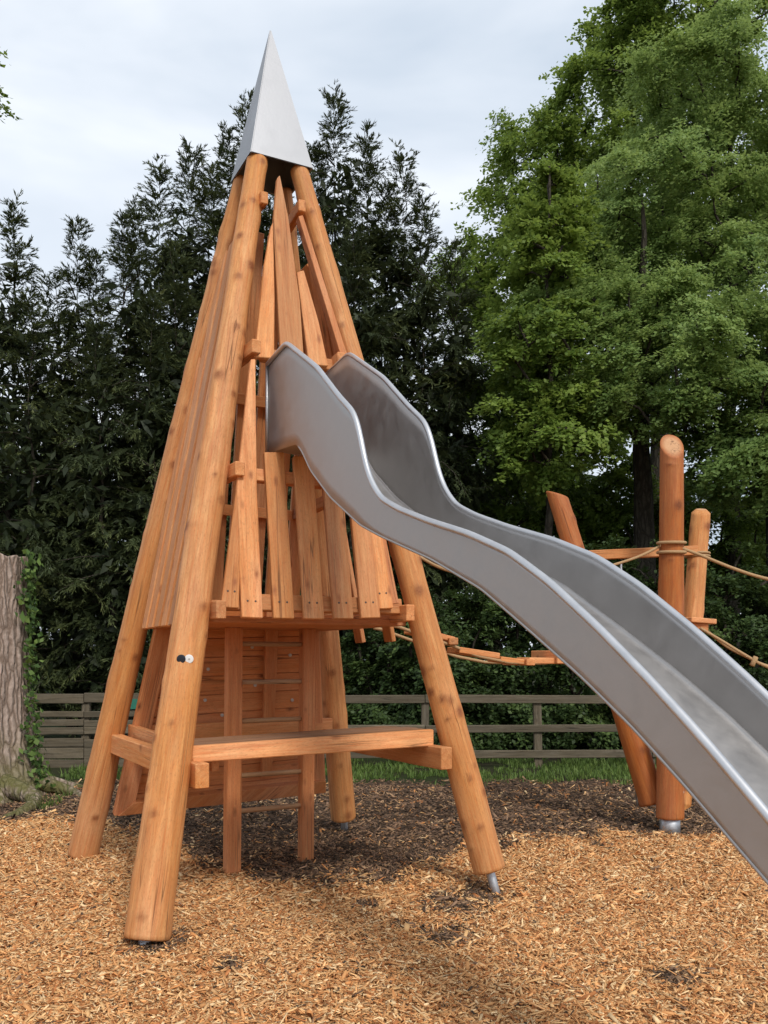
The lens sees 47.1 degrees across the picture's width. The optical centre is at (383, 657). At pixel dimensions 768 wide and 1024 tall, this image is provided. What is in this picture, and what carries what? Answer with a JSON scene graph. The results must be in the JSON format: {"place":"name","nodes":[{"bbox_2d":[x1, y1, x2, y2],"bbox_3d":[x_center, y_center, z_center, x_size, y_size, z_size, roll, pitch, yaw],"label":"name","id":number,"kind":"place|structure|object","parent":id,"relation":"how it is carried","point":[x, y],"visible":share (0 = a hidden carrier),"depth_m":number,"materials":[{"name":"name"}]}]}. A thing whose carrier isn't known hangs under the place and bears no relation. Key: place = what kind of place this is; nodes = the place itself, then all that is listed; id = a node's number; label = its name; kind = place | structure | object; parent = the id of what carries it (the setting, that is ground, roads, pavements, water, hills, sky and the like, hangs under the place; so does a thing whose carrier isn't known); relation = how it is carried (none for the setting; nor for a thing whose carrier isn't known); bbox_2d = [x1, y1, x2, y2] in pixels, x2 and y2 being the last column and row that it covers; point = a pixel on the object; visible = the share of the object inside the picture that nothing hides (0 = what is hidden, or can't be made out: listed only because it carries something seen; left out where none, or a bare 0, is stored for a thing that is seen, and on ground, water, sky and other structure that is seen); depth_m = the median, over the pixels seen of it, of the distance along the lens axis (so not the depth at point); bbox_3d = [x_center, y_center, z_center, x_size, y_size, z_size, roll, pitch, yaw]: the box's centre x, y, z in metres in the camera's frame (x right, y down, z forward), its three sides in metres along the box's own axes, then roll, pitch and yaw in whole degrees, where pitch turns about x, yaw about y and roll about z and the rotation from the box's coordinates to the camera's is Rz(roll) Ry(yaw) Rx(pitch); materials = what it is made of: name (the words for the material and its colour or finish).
{"place":"outdoors","nodes":[
{"label":"outdoors","id":0,"kind":"place"},
{"bbox_2d":[0,776,767,1023],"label":"mulch ground","id":1,"kind":"structure","parent":0,"point":[429,909],"depth_m":5.21,"materials":[{"name":"brown wood"}]},
{"bbox_2d":[68,31,504,945],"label":"play tower","id":2,"kind":"structure","parent":1,"relation":"on","point":[242,695],"depth_m":5.79,"materials":[{"name":"wood"}]},
{"bbox_2d":[265,342,767,884],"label":"metal slide","id":3,"kind":"object","parent":1,"relation":"on","point":[683,698],"visible":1,"depth_m":3.28,"materials":[{"name":"silver metal"}]},
{"bbox_2d":[546,435,716,833],"bbox_3d":[2.316,-0.196,8.050,1.194,3.492,1.227,0,0,-38],"label":"log cluster","id":4,"kind":"object","parent":1,"relation":"on","point":[663,790],"visible":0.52,"depth_m":7.62,"materials":[{"name":"wood"}]},
{"bbox_2d":[373,544,660,664],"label":"rope bridge","id":5,"kind":"structure","parent":4,"relation":"hanging from","point":[545,657],"depth_m":7.07,"materials":[{"name":"brown wood"}]},
{"bbox_2d":[683,547,767,667],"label":"rope bridge","id":6,"kind":"structure","parent":4,"relation":"hanging from","point":[754,661],"depth_m":7.60,"materials":[{"name":"beige fabric"}]},
{"bbox_2d":[0,0,767,660],"label":"sky","id":7,"kind":"structure","parent":0,"point":[98,89],"materials":[{"name":"white"}]},
{"bbox_2d":[34,665,754,783],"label":"ground","id":8,"kind":"structure","parent":0,"point":[490,765],"depth_m":12.19,"materials":[{"name":"plant"}]},
{"bbox_2d":[0,50,19,122],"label":"broadleaf tree","id":9,"kind":"object","parent":8,"relation":"on","point":[6,108],"visible":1,"depth_m":13.66,"materials":[{"name":"green plant"}]},
{"bbox_2d":[0,549,82,818],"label":"tree stump","id":10,"kind":"object","parent":8,"relation":"on","point":[24,777],"visible":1,"depth_m":9.42,"materials":[{"name":"brown plant"}]},
{"bbox_2d":[0,189,112,735],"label":"conifer tree","id":11,"kind":"object","parent":8,"relation":"on","point":[16,345],"visible":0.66,"depth_m":15.55,"materials":[{"name":"green plant"}]},
{"bbox_2d":[0,213,158,736],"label":"conifer tree","id":12,"kind":"object","parent":8,"relation":"on","point":[72,323],"visible":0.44,"depth_m":16.54,"materials":[{"name":"green plant"}]},
{"bbox_2d":[33,693,138,767],"bbox_3d":[-5.395,1.019,12.344,5.528,1.064,0.122,0,0,0],"label":"patched fence","id":13,"kind":"object","parent":8,"relation":"on","point":[62,757],"visible":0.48,"depth_m":12.28,"materials":[{"name":"grey wood"}]},
{"bbox_2d":[130,699,137,708],"bbox_3d":[-3.430,0.641,12.270,0.260,0.140,0.016,0,0,0],"label":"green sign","id":14,"kind":"object","parent":13,"relation":"attached to","point":[133,703],"visible":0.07,"depth_m":12.26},
{"bbox_2d":[27,194,227,735],"bbox_3d":[-4.627,-3.612,16.374,4.113,10.281,4.552,0,0,0],"label":"conifer tree","id":15,"kind":"object","parent":8,"relation":"on","point":[127,488],"visible":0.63,"depth_m":15.47,"materials":[{"name":"green plant"}]},
{"bbox_2d":[46,135,267,736],"bbox_3d":[-4.026,-4.305,17.183,4.827,12.247,5.589,0,0,0],"label":"conifer tree","id":16,"kind":"object","parent":8,"relation":"on","point":[175,270],"visible":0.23,"depth_m":17.38,"materials":[{"name":"green plant"}]},
{"bbox_2d":[149,88,305,634],"bbox_3d":[-2.744,-5.067,18.301,4.694,13.468,4.581,0,0,28],"label":"conifer tree","id":17,"kind":"object","parent":8,"relation":"on","point":[266,220],"visible":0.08,"depth_m":18.10,"materials":[{"name":"green plant"}]},
{"bbox_2d":[29,746,656,809],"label":"grass","id":18,"kind":"structure","parent":8,"relation":"on","point":[359,769],"depth_m":11.54,"materials":[{"name":"green plant"}]},
{"bbox_2d":[225,79,469,705],"bbox_3d":[-0.654,-4.722,17.489,5.358,13.459,5.286,0,0,0],"label":"conifer tree","id":19,"kind":"object","parent":8,"relation":"on","point":[355,252],"visible":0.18,"depth_m":17.37,"materials":[{"name":"green plant"}]},
{"bbox_2d":[0,400,765,694],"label":"wood","id":20,"kind":"object","parent":8,"relation":"on","point":[579,687],"visible":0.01,"depth_m":31.30,"materials":[{"name":"green plant"}]},
{"bbox_2d":[339,583,474,724],"bbox_3d":[0.007,0.308,14.607,2.514,3.270,2.701,0,0,-38],"label":"bramble bush","id":21,"kind":"object","parent":8,"relation":"on","point":[356,673],"visible":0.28,"depth_m":14.32,"materials":[{"name":"green plant"}]},
{"bbox_2d":[346,137,538,723],"bbox_3d":[0.664,-4.061,17.328,5.124,12.213,4.632,0,0,0],"label":"conifer tree","id":22,"kind":"object","parent":8,"relation":"on","point":[436,390],"visible":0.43,"depth_m":17.13,"materials":[{"name":"green plant"}]},
{"bbox_2d":[365,586,520,759],"bbox_3d":[0.956,0.298,14.024,2.604,2.931,2.604,0,0,0],"label":"bramble bush","id":23,"kind":"object","parent":8,"relation":"on","point":[481,714],"visible":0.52,"depth_m":13.70,"materials":[{"name":"green plant"}]},
{"bbox_2d":[324,694,655,766],"bbox_3d":[2.288,1.028,12.344,9.849,1.045,0.122,0,0,0],"label":"post and rail fence","id":24,"kind":"object","parent":8,"relation":"on","point":[537,728],"visible":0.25,"depth_m":12.28,"materials":[{"name":"grey wood"}]},
{"bbox_2d":[446,584,583,749],"bbox_3d":[2.017,0.070,14.384,2.752,3.506,2.399,0,0,0],"label":"bramble bush","id":25,"kind":"object","parent":8,"relation":"on","point":[523,712],"visible":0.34,"depth_m":13.97,"materials":[{"name":"green plant"}]},
{"bbox_2d":[428,359,659,687],"bbox_3d":[3.370,-2.426,19.108,5.626,7.887,4.410,0,0,0],"label":"broadleaf tree","id":26,"kind":"object","parent":8,"relation":"on","point":[578,497],"visible":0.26,"depth_m":18.25,"materials":[{"name":"green plant"}]},
{"bbox_2d":[467,158,623,734],"bbox_3d":[2.838,-3.779,16.159,2.803,10.585,3.849,0,0,0],"label":"broadleaf tree","id":27,"kind":"object","parent":8,"relation":"on","point":[537,236],"visible":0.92,"depth_m":15.66,"materials":[{"name":"green plant"}]},
{"bbox_2d":[492,541,622,758],"bbox_3d":[3.220,-0.082,14.266,2.831,3.772,2.464,0,0,-15],"label":"bramble bush","id":28,"kind":"object","parent":8,"relation":"on","point":[589,714],"visible":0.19,"depth_m":13.70,"materials":[{"name":"green plant"}]},
{"bbox_2d":[393,0,767,593],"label":"broadleaf tree","id":29,"kind":"object","parent":8,"relation":"on","point":[550,130],"visible":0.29,"depth_m":25.47,"materials":[{"name":"green plant"}]},
{"bbox_2d":[495,200,767,591],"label":"broadleaf tree","id":30,"kind":"object","parent":8,"relation":"on","point":[707,381],"visible":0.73,"depth_m":15.45,"materials":[{"name":"green plant"}]},
{"bbox_2d":[537,0,767,663],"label":"broadleaf tree","id":31,"kind":"object","parent":8,"relation":"on","point":[674,148],"visible":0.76,"depth_m":17.51,"materials":[{"name":"green plant"}]},
{"bbox_2d":[541,463,765,605],"bbox_3d":[7.221,-1.953,19.399,8.510,6.921,4.239,0,0,0],"label":"broadleaf tree","id":32,"kind":"object","parent":8,"relation":"on","point":[625,520],"visible":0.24,"depth_m":18.47,"materials":[{"name":"green plant"}]},
{"bbox_2d":[575,531,740,749],"bbox_3d":[4.437,-0.121,14.561,3.008,3.959,2.474,0,0,0],"label":"bramble bush","id":33,"kind":"object","parent":8,"relation":"on","point":[651,584],"visible":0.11,"depth_m":14.49,"materials":[{"name":"green plant"}]},
{"bbox_2d":[654,540,767,690],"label":"bramble bush","id":34,"kind":"object","parent":8,"relation":"on","point":[726,586],"visible":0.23,"depth_m":14.21,"materials":[{"name":"green plant"}]},
{"bbox_2d":[684,340,767,684],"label":"broadleaf tree","id":35,"kind":"object","parent":8,"relation":"on","point":[737,458],"visible":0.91,"depth_m":14.82,"materials":[{"name":"green plant"}]},
{"bbox_2d":[714,552,767,672],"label":"bramble bush","id":36,"kind":"object","parent":8,"relation":"on","point":[738,659],"visible":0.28,"depth_m":14.55,"materials":[{"name":"green plant"}]}
]}

